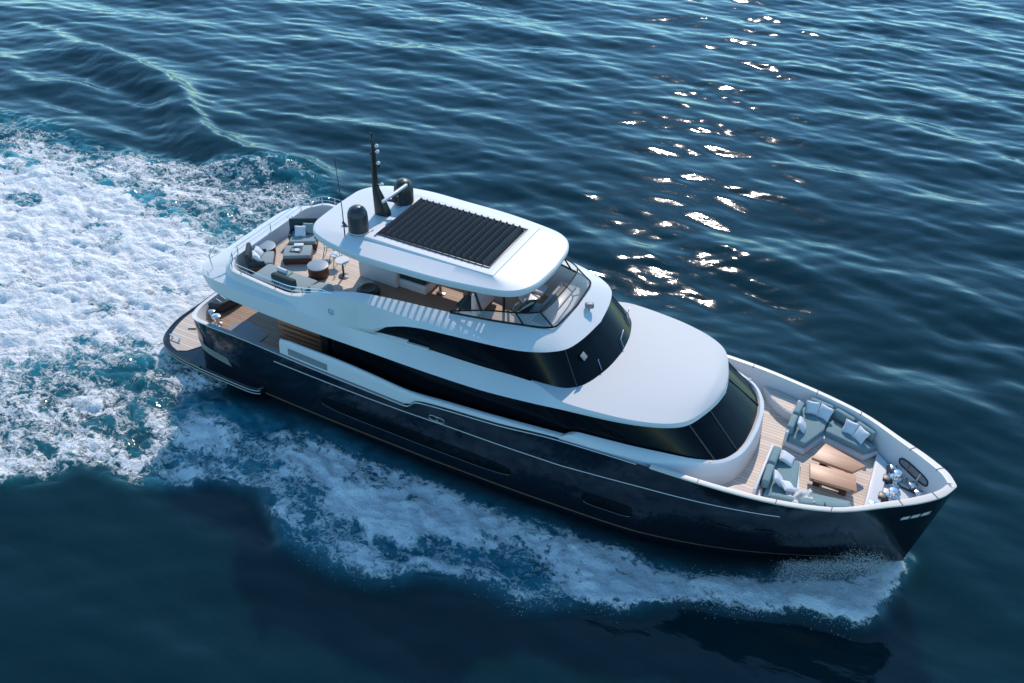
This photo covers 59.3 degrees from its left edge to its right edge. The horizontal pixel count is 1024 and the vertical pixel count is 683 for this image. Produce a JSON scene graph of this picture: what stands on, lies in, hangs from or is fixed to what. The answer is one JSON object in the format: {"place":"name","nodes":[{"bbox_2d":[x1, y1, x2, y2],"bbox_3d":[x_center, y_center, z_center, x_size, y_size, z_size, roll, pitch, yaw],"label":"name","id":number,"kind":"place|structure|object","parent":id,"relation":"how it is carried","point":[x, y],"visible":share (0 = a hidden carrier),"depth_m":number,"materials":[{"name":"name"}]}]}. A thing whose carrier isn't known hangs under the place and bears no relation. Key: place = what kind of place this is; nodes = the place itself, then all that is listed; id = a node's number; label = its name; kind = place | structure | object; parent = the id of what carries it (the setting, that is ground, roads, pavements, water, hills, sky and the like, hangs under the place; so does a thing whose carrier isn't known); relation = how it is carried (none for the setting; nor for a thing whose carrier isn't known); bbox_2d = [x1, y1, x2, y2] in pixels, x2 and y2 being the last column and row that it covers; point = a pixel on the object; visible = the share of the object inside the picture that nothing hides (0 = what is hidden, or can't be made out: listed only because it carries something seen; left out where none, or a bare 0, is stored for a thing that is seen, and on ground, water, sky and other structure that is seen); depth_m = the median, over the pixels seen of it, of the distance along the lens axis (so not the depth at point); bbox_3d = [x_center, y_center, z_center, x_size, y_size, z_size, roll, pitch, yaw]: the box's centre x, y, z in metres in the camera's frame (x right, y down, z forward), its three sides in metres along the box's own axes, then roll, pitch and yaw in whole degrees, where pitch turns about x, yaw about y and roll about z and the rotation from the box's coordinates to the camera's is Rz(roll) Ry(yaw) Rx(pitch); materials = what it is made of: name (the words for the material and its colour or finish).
{"place":"outdoors","nodes":[
{"label":"outdoors","id":0,"kind":"place"},
{"bbox_2d":[0,0,1023,682],"bbox_3d":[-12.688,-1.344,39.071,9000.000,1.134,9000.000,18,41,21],"label":"water","id":1,"kind":"structure","parent":0,"point":[824,196],"depth_m":40.90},
{"bbox_2d":[163,132,956,564],"bbox_3d":[-0.039,-0.661,31.407,29.740,11.750,7.304,18,41,21],"label":"motor yacht","id":2,"kind":"object","parent":1,"relation":"on","point":[537,366],"visible":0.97,"depth_m":29.61,"materials":[{"name":"white metal"}]},
{"bbox_2d":[244,242,275,273],"bbox_3d":[-9.355,-3.125,33.447,0.977,0.836,0.950,-4,38,-7],"label":"lounge chair","id":3,"kind":"object","parent":2,"relation":"on","point":[266,258],"visible":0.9,"depth_m":33.20,"materials":[{"name":"grey fabric"}]},
{"bbox_2d":[252,251,260,260],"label":"pillow","id":4,"kind":"object","parent":3,"relation":"on","point":[255,256],"visible":1,"depth_m":33.08,"materials":[{"name":"white fabric"}]},
{"bbox_2d":[253,246,263,257],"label":"pillow","id":5,"kind":"object","parent":3,"relation":"on","point":[258,250],"visible":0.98,"depth_m":33.38,"materials":[{"name":"white fabric"}]},
{"bbox_2d":[254,240,275,255],"bbox_3d":[-9.380,-3.462,34.207,0.816,0.428,0.816,18,41,21],"label":"side table","id":6,"kind":"object","parent":2,"relation":"on","point":[268,245],"visible":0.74,"depth_m":34.09,"materials":[{"name":"white wood"}]},
{"bbox_2d":[252,264,317,292],"bbox_3d":[-8.214,-2.296,32.500,2.300,0.660,0.950,20,41,22],"label":"chaise lounge","id":7,"kind":"object","parent":2,"relation":"on","point":[289,278],"visible":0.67,"depth_m":32.27,"materials":[{"name":"grey fabric"}]},
{"bbox_2d":[276,266,287,273],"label":"pillow","id":8,"kind":"object","parent":7,"relation":"on","point":[282,270],"visible":1,"depth_m":32.64,"materials":[{"name":"white fabric"}]},
{"bbox_2d":[283,245,312,264],"bbox_3d":[-8.087,-3.281,34.043,1.050,0.410,0.800,-2,38,-4],"label":"ottoman","id":9,"kind":"object","parent":2,"relation":"on","point":[304,255],"visible":0.9,"depth_m":33.76,"materials":[{"name":"grey fabric"}]},
{"bbox_2d":[290,247,302,251],"bbox_3d":[-8.136,-3.456,33.886,0.416,0.034,0.285,7,38,7],"label":"serving tray","id":10,"kind":"object","parent":9,"relation":"on","point":[293,249],"visible":1,"depth_m":33.87,"materials":[{"name":"black paint"}]},
{"bbox_2d":[294,243,303,246],"bbox_3d":[-8.095,-3.664,34.154,0.360,0.060,0.200,-2,38,-4],"label":"folded towel","id":11,"kind":"object","parent":9,"relation":"on","point":[298,244],"visible":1,"depth_m":34.12,"materials":[{"name":"white fabric"}]},
{"bbox_2d":[288,218,318,249],"bbox_3d":[-8.064,-4.147,34.760,1.100,0.906,1.030,-2,38,-4],"label":"lounge chair","id":12,"kind":"object","parent":2,"relation":"on","point":[310,239],"visible":0.62,"depth_m":34.69,"materials":[{"name":"grey fabric"}]},
{"bbox_2d":[294,225,305,236],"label":"pillow","id":13,"kind":"object","parent":12,"relation":"on","point":[299,230],"visible":1,"depth_m":34.58,"materials":[{"name":"white fabric"}]},
{"bbox_2d":[303,222,313,233],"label":"pillow","id":14,"kind":"object","parent":12,"relation":"on","point":[309,228],"visible":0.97,"depth_m":34.73,"materials":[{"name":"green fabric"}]},
{"bbox_2d":[307,259,328,280],"bbox_3d":[-7.139,-2.628,33.175,0.775,0.468,0.775,18,41,21],"label":"side table","id":15,"kind":"object","parent":2,"relation":"on","point":[318,269],"visible":0.98,"depth_m":32.97,"materials":[{"name":"brown wood"}]},
{"bbox_2d":[310,282,333,292],"bbox_3d":[-6.755,-1.732,32.052,0.941,0.400,0.728,10,39,11],"label":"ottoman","id":16,"kind":"object","parent":2,"relation":"on","point":[324,286],"visible":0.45,"depth_m":31.97,"materials":[{"name":"grey fabric"}]},
{"bbox_2d":[329,250,345,268],"bbox_3d":[-6.575,-3.235,33.704,0.524,0.815,0.588,-21,43,-26],"label":"wire chair","id":17,"kind":"object","parent":2,"relation":"on","point":[334,254],"visible":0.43,"depth_m":33.62,"materials":[{"name":"white paint"}]},
{"bbox_2d":[335,256,348,278],"bbox_3d":[-6.215,-2.698,33.089,0.540,0.725,0.540,18,41,21],"label":"pedestal table","id":18,"kind":"object","parent":2,"relation":"on","point":[341,260],"visible":1,"depth_m":32.99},
{"bbox_2d":[356,283,380,295],"bbox_3d":[-5.149,-1.793,32.279,0.880,0.330,0.880,18,41,21],"label":"floor pouf","id":19,"kind":"object","parent":2,"relation":"on","point":[371,288],"visible":0.81,"depth_m":32.17,"materials":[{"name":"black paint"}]},
{"bbox_2d":[427,281,473,296],"bbox_3d":[-2.117,-1.914,32.299,2.200,0.630,0.850,18,41,21],"label":"dining table","id":20,"kind":"object","parent":2,"relation":"on","point":[440,292],"visible":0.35,"depth_m":31.94,"materials":[{"name":"brown wood"}]},
{"bbox_2d":[752,444,850,506],"bbox_3d":[9.007,4.465,27.549,2.815,0.740,2.281,18,41,21],"label":"lounge sofa","id":21,"kind":"object","parent":2,"relation":"on","point":[772,489],"visible":0.62,"depth_m":27.45,"materials":[{"name":"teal fabric"}]},
{"bbox_2d":[773,469,782,487],"bbox_3d":[8.135,4.189,27.497,0.323,0.352,0.460,9,38,9],"label":"pillow","id":22,"kind":"object","parent":21,"relation":"on","point":[778,477],"visible":1,"depth_m":27.37,"materials":[{"name":"white fabric"}]},
{"bbox_2d":[779,449,794,466],"bbox_3d":[8.656,3.675,28.323,0.445,0.253,0.480,18,41,21],"label":"pillow","id":23,"kind":"object","parent":21,"relation":"on","point":[786,457],"visible":1,"depth_m":28.22,"materials":[{"name":"white fabric"}]},
{"bbox_2d":[781,480,794,492],"bbox_3d":[8.372,4.400,27.361,0.417,0.261,0.460,-7,38,-11],"label":"pillow","id":24,"kind":"object","parent":21,"relation":"on","point":[787,486],"visible":1,"depth_m":27.25,"materials":[{"name":"white fabric"}]},
{"bbox_2d":[786,488,815,502],"bbox_3d":[8.669,4.676,27.127,0.902,0.378,0.779,1,38,-1],"label":"throw towel","id":25,"kind":"object","parent":21,"relation":"on","point":[798,493],"visible":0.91,"depth_m":27.16,"materials":[{"name":"white fabric"}]},
{"bbox_2d":[782,398,877,460],"bbox_3d":[10.556,3.029,29.465,2.891,0.740,2.161,18,41,21],"label":"lounge sofa","id":26,"kind":"object","parent":2,"relation":"on","point":[818,430],"visible":0.85,"depth_m":29.38,"materials":[{"name":"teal fabric"}]},
{"bbox_2d":[797,416,805,433],"bbox_3d":[9.477,2.721,29.426,0.304,0.377,0.460,15,40,17],"label":"pillow","id":27,"kind":"object","parent":26,"relation":"on","point":[801,423],"visible":1,"depth_m":29.31,"materials":[{"name":"white fabric"}]},
{"bbox_2d":[804,400,820,414],"bbox_3d":[10.043,2.216,30.089,0.460,0.390,0.292,12,39,13],"label":"pillow","id":28,"kind":"object","parent":26,"relation":"on","point":[812,407],"visible":1,"depth_m":30.02,"materials":[{"name":"white fabric"}]},
{"bbox_2d":[815,403,834,421],"bbox_3d":[10.402,2.365,29.927,0.333,0.368,0.480,-30,48,-34],"label":"pillow","id":29,"kind":"object","parent":26,"relation":"on","point":[824,412],"visible":1,"depth_m":29.85,"materials":[{"name":"white fabric"}]},
{"bbox_2d":[841,419,859,434],"bbox_3d":[11.045,2.816,29.372,0.460,0.362,0.316,26,44,28],"label":"pillow","id":30,"kind":"object","parent":26,"relation":"on","point":[850,427],"visible":1,"depth_m":29.31,"materials":[{"name":"white fabric"}]},
{"bbox_2d":[851,426,869,443],"bbox_3d":[11.282,3.027,29.124,0.329,0.347,0.460,-17,41,-22],"label":"pillow","id":31,"kind":"object","parent":26,"relation":"on","point":[860,435],"visible":1,"depth_m":29.05,"materials":[{"name":"white fabric"}]},
{"bbox_2d":[809,463,856,495],"bbox_3d":[9.915,4.353,27.936,1.480,0.455,0.713,14,40,16],"label":"deck table","id":32,"kind":"object","parent":2,"relation":"on","point":[843,482],"visible":1,"depth_m":27.76,"materials":[{"name":"brown wood"}]},
{"bbox_2d":[811,444,865,473],"bbox_3d":[10.292,3.949,28.472,1.407,0.455,0.909,31,46,32],"label":"deck table","id":33,"kind":"object","parent":2,"relation":"on","point":[825,455],"visible":0.84,"depth_m":28.38,"materials":[{"name":"brown wood"}]},
{"bbox_2d":[289,532,904,636],"bbox_3d":[3.261,6.698,28.086,20.725,1.833,7.579,-7,38,-10],"label":"bow spray","id":34,"kind":"object","parent":1,"relation":"on","point":[845,565],"visible":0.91,"depth_m":28.46,"materials":[{"name":"white liquid"}]}
]}

